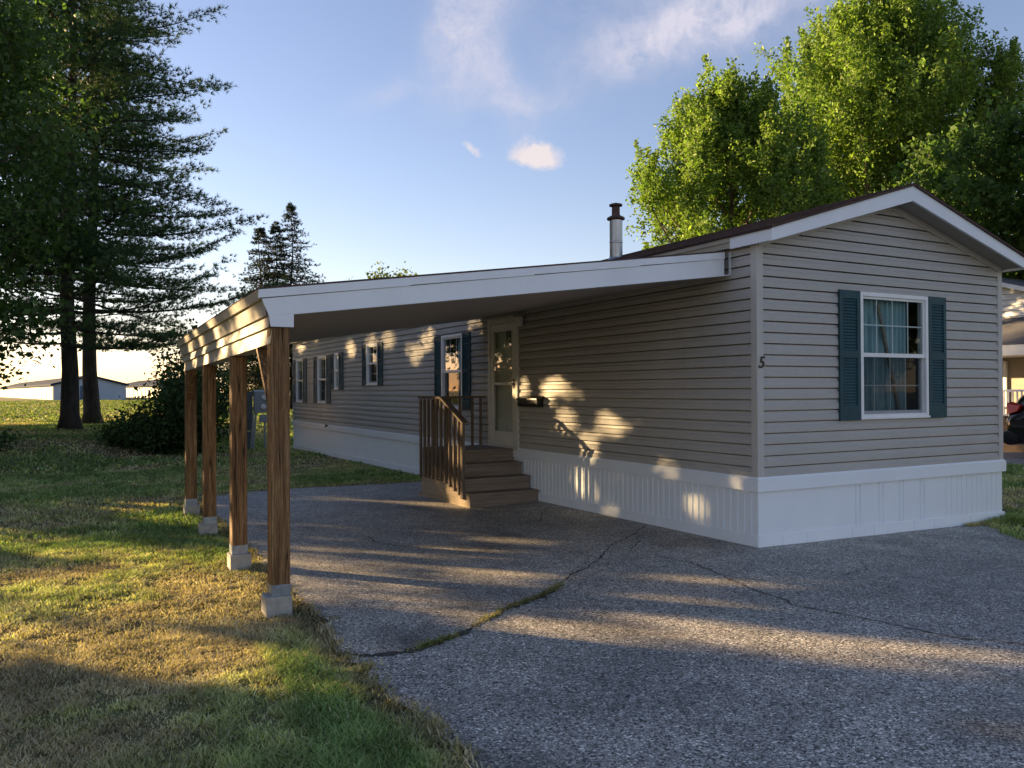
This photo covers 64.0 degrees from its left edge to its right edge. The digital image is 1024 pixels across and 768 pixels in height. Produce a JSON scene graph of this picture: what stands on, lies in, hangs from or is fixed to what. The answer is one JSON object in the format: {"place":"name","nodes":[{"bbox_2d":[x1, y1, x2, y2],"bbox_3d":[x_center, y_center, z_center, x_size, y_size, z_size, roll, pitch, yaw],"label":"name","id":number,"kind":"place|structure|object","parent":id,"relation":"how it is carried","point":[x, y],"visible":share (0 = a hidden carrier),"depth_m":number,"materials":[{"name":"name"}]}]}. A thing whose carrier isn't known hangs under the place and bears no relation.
{"place":"outdoors","nodes":[
{"label":"outdoors","id":0,"kind":"place"},
{"bbox_2d":[0,397,1023,767],"bbox_3d":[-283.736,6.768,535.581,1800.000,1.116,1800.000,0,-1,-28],"label":"ground","id":1,"kind":"structure","parent":0,"point":[152,719],"depth_m":6.06,"materials":[{"name":"green plant"}]},
{"bbox_2d":[0,414,23,451],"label":"shrub","id":2,"kind":"object","parent":1,"relation":"on","point":[5,436],"visible":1,"depth_m":20.65,"materials":[{"name":"green plant"}]},
{"bbox_2d":[0,376,128,399],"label":"storage shed","id":3,"kind":"structure","parent":1,"relation":"on","point":[50,389],"depth_m":91.92,"materials":[{"name":"grey metal"}]},
{"bbox_2d":[44,388,46,398],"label":"roll up door","id":4,"kind":"structure","parent":3,"relation":"in","point":[45,390],"depth_m":93.19,"materials":[{"name":"white metal"}]},
{"bbox_2d":[80,386,82,399],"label":"door","id":5,"kind":"structure","parent":3,"relation":"in","point":[81,388],"depth_m":89.51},
{"bbox_2d":[0,0,176,389],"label":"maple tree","id":6,"kind":"object","parent":1,"relation":"on","point":[25,36],"visible":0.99,"depth_m":19.31,"materials":[{"name":"green plant"}]},
{"bbox_2d":[89,404,141,447],"bbox_3d":[-11.000,1.193,23.264,2.319,1.276,1.760,-1,-1,41],"label":"shrub","id":7,"kind":"object","parent":1,"relation":"on","point":[110,438],"visible":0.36,"depth_m":22.88,"materials":[{"name":"green plant"}]},
{"bbox_2d":[0,0,246,423],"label":"pine tree","id":8,"kind":"object","parent":1,"relation":"on","point":[91,407],"visible":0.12,"depth_m":30.57,"materials":[{"name":"green plant"}]},
{"bbox_2d":[99,388,184,456],"bbox_3d":[-9.872,1.026,22.403,2.508,1.856,3.067,0,-1,-28],"label":"shrub","id":9,"kind":"object","parent":1,"relation":"on","point":[150,437],"visible":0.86,"depth_m":21.91,"materials":[{"name":"green plant"}]},
{"bbox_2d":[0,0,286,430],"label":"pine tree","id":10,"kind":"object","parent":1,"relation":"on","point":[113,23],"visible":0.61,"depth_m":25.76,"materials":[{"name":"green plant"}]},
{"bbox_2d":[126,380,218,398],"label":"storage shed","id":11,"kind":"structure","parent":1,"relation":"on","point":[131,391],"depth_m":111.29,"materials":[{"name":"white metal"}]},
{"bbox_2d":[142,389,145,398],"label":"roll up door","id":12,"kind":"structure","parent":11,"relation":"in","point":[143,390],"depth_m":107.15,"materials":[{"name":"white metal"}]},
{"bbox_2d":[123,307,262,454],"bbox_3d":[-8.838,-0.101,22.818,3.576,4.195,3.354,0,-1,-28],"label":"shrub","id":13,"kind":"object","parent":1,"relation":"on","point":[173,386],"visible":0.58,"depth_m":22.31,"materials":[{"name":"green plant"}]},
{"bbox_2d":[148,342,252,439],"bbox_3d":[-10.489,0.053,28.019,3.498,3.759,3.377,0,0,15],"label":"shrub","id":14,"kind":"object","parent":1,"relation":"on","point":[166,379],"visible":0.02,"depth_m":27.78,"materials":[{"name":"green plant"}]},
{"bbox_2d":[210,226,292,390],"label":"spruce tree","id":15,"kind":"object","parent":1,"relation":"on","point":[260,233],"visible":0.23,"depth_m":54.69,"materials":[{"name":"green plant"}]},
{"bbox_2d":[247,390,266,448],"bbox_3d":[-8.049,1.153,25.664,1.350,1.928,0.435,0,-1,-28],"label":"meter pedestal","id":16,"kind":"object","parent":1,"relation":"on","point":[256,401],"visible":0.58,"depth_m":25.69,"materials":[{"name":"grey paint"}]},
{"bbox_2d":[219,221,303,393],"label":"spruce tree","id":17,"kind":"object","parent":1,"relation":"on","point":[274,229],"visible":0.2,"depth_m":54.70,"materials":[{"name":"green plant"}]},
{"bbox_2d":[220,201,325,408],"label":"spruce tree","id":18,"kind":"object","parent":1,"relation":"on","point":[290,210],"visible":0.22,"depth_m":54.66,"materials":[{"name":"green plant"}]},
{"bbox_2d":[346,261,417,279],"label":"distant tree","id":19,"kind":"object","parent":1,"relation":"on","point":[385,274],"visible":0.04,"depth_m":68.43,"materials":[{"name":"green plant"}]},
{"bbox_2d":[176,251,730,618],"bbox_3d":[-1.261,0.355,10.077,4.831,3.433,6.043,0,-1,-28],"label":"carport","id":20,"kind":"object","parent":1,"relation":"on","point":[268,325],"visible":0.98,"depth_m":7.77,"materials":[{"name":"brown"}]},
{"bbox_2d":[290,183,1023,548],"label":"mobile home","id":21,"kind":"object","parent":1,"relation":"on","point":[832,371],"visible":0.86,"depth_m":9.54,"materials":[{"name":"beige plastic"}]},
{"bbox_2d":[296,359,302,402],"bbox_3d":[-6.305,-0.094,24.493,0.122,1.292,0.820,0,-1,-28],"label":"window","id":22,"kind":"structure","parent":21,"relation":"in","point":[298,361],"depth_m":24.78,"materials":[{"name":"white plastic"}]},
{"bbox_2d":[317,355,325,403],"bbox_3d":[-5.141,-0.116,22.348,0.122,1.292,0.880,0,-1,-28],"label":"window","id":23,"kind":"structure","parent":21,"relation":"in","point":[319,359],"depth_m":22.67,"materials":[{"name":"white plastic"}]},
{"bbox_2d":[334,353,344,389],"bbox_3d":[-4.449,-0.326,21.156,0.201,0.947,0.400,0,-1,-28],"label":"window","id":24,"kind":"structure","parent":21,"relation":"in","point":[335,354],"depth_m":21.24,"materials":[{"name":"white plastic"}]},
{"bbox_2d":[366,343,376,385],"bbox_3d":[-3.151,-0.444,18.681,0.122,0.952,0.790,0,-1,-28],"label":"window","id":25,"kind":"structure","parent":21,"relation":"in","point":[368,346],"depth_m":18.96,"materials":[{"name":"white plastic"}]},
{"bbox_2d":[441,333,461,408],"bbox_3d":[-1.020,-0.221,14.840,0.202,1.347,0.930,0,-1,-28],"label":"window","id":26,"kind":"structure","parent":21,"relation":"in","point":[444,371],"depth_m":14.94,"materials":[{"name":"white plastic"}]},
{"bbox_2d":[487,315,524,449],"bbox_3d":[-0.123,-0.022,13.078,0.206,2.090,1.050,0,-1,-28],"label":"door","id":27,"kind":"structure","parent":21,"relation":"in","point":[503,362],"depth_m":13.16,"materials":[{"name":"white glass"}]},
{"bbox_2d":[513,313,524,326],"bbox_3d":[0.093,-0.973,12.498,0.142,0.210,0.253,0,-1,-28],"label":"porch lamp","id":28,"kind":"object","parent":21,"relation":"attached to","point":[519,319],"visible":1,"depth_m":12.39,"materials":[{"name":"black metal"}]},
{"bbox_2d":[516,396,543,406],"bbox_3d":[0.261,0.258,12.203,0.132,0.162,0.630,0,-1,-28],"label":"mailbox","id":29,"kind":"object","parent":21,"relation":"attached to","point":[529,401],"visible":1,"depth_m":12.10,"materials":[{"name":"black metal"}]},
{"bbox_2d":[860,291,930,419],"bbox_3d":[4.289,-0.314,9.330,1.183,1.409,0.202,0,-1,-28],"label":"window","id":30,"kind":"structure","parent":21,"relation":"in","point":[882,315],"depth_m":9.38,"materials":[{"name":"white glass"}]},
{"bbox_2d":[625,53,853,249],"bbox_3d":[7.820,-4.771,28.912,8.475,13.763,7.497,-1,-1,40],"label":"maple tree","id":31,"kind":"object","parent":1,"relation":"on","point":[731,145],"visible":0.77,"depth_m":27.60,"materials":[{"name":"green plant"}]},
{"bbox_2d":[751,0,1023,208],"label":"maple tree","id":32,"kind":"object","parent":1,"relation":"on","point":[878,78],"visible":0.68,"depth_m":35.83,"materials":[{"name":"green plant"}]},
{"bbox_2d":[874,89,1023,310],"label":"maple tree","id":33,"kind":"object","parent":1,"relation":"on","point":[985,175],"visible":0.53,"depth_m":26.86,"materials":[{"name":"green plant"}]},
{"bbox_2d":[938,43,1023,234],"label":"pine tree","id":34,"kind":"object","parent":1,"relation":"on","point":[997,60],"visible":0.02,"depth_m":37.40,"materials":[{"name":"green plant"}]},
{"bbox_2d":[1002,278,1023,452],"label":"neighbour home","id":35,"kind":"object","parent":1,"relation":"on","point":[1013,338],"visible":0.08,"depth_m":24.15,"materials":[{"name":"white plastic"}]},
{"bbox_2d":[1003,451,1023,464],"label":"neighbour drive","id":36,"kind":"structure","parent":1,"relation":"on","point":[1015,457],"depth_m":20.58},
{"bbox_2d":[1003,395,1023,444],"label":"parked car","id":37,"kind":"object","parent":36,"relation":"on","point":[1013,433],"visible":0.98,"depth_m":20.31,"materials":[{"name":"black paint"}]},
{"bbox_2d":[0,0,1023,391],"label":"sky","id":38,"kind":"structure","parent":0,"point":[433,136],"materials":[{"name":"blue"}]},
{"bbox_2d":[216,481,1023,767],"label":"driveway","id":39,"kind":"structure","parent":0,"point":[619,654],"depth_m":5.62,"materials":[{"name":"grey asphalt"}]},
{"bbox_2d":[336,579,564,654],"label":"crack weeds","id":40,"kind":"object","parent":39,"relation":"on","point":[428,642],"visible":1,"depth_m":6.08,"materials":[{"name":"green plant"}]},
{"bbox_2d":[350,586,557,655],"bbox_3d":[-0.213,1.735,6.044,0.357,0.056,2.210,-1,-1,43],"label":"pavement crack","id":41,"kind":"object","parent":39,"relation":"on","point":[462,632],"visible":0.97,"depth_m":5.51,"materials":[{"name":"green plant"}]},
{"bbox_2d":[363,535,551,548],"bbox_3d":[-0.764,1.737,8.891,2.445,0.038,0.439,0,0,28],"label":"pavement crack","id":42,"kind":"object","parent":39,"relation":"on","point":[431,546],"visible":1,"depth_m":8.82,"materials":[{"name":"black asphalt"}]},
{"bbox_2d":[418,396,538,507],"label":"porch steps","id":43,"kind":"structure","parent":39,"relation":"on","point":[472,475],"depth_m":12.26,"materials":[{"name":"brown wood"}]},
{"bbox_2d":[561,524,646,582],"bbox_3d":[1.004,1.693,8.432,0.109,0.052,3.114,0,0,23],"label":"pavement crack","id":44,"kind":"object","parent":39,"relation":"on","point":[601,556],"visible":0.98,"depth_m":8.04,"materials":[{"name":"black asphalt"}]},
{"bbox_2d":[637,552,1023,644],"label":"pavement crack","id":45,"kind":"object","parent":39,"relation":"on","point":[830,611],"visible":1,"depth_m":6.08,"materials":[{"name":"black asphalt"}]}
]}

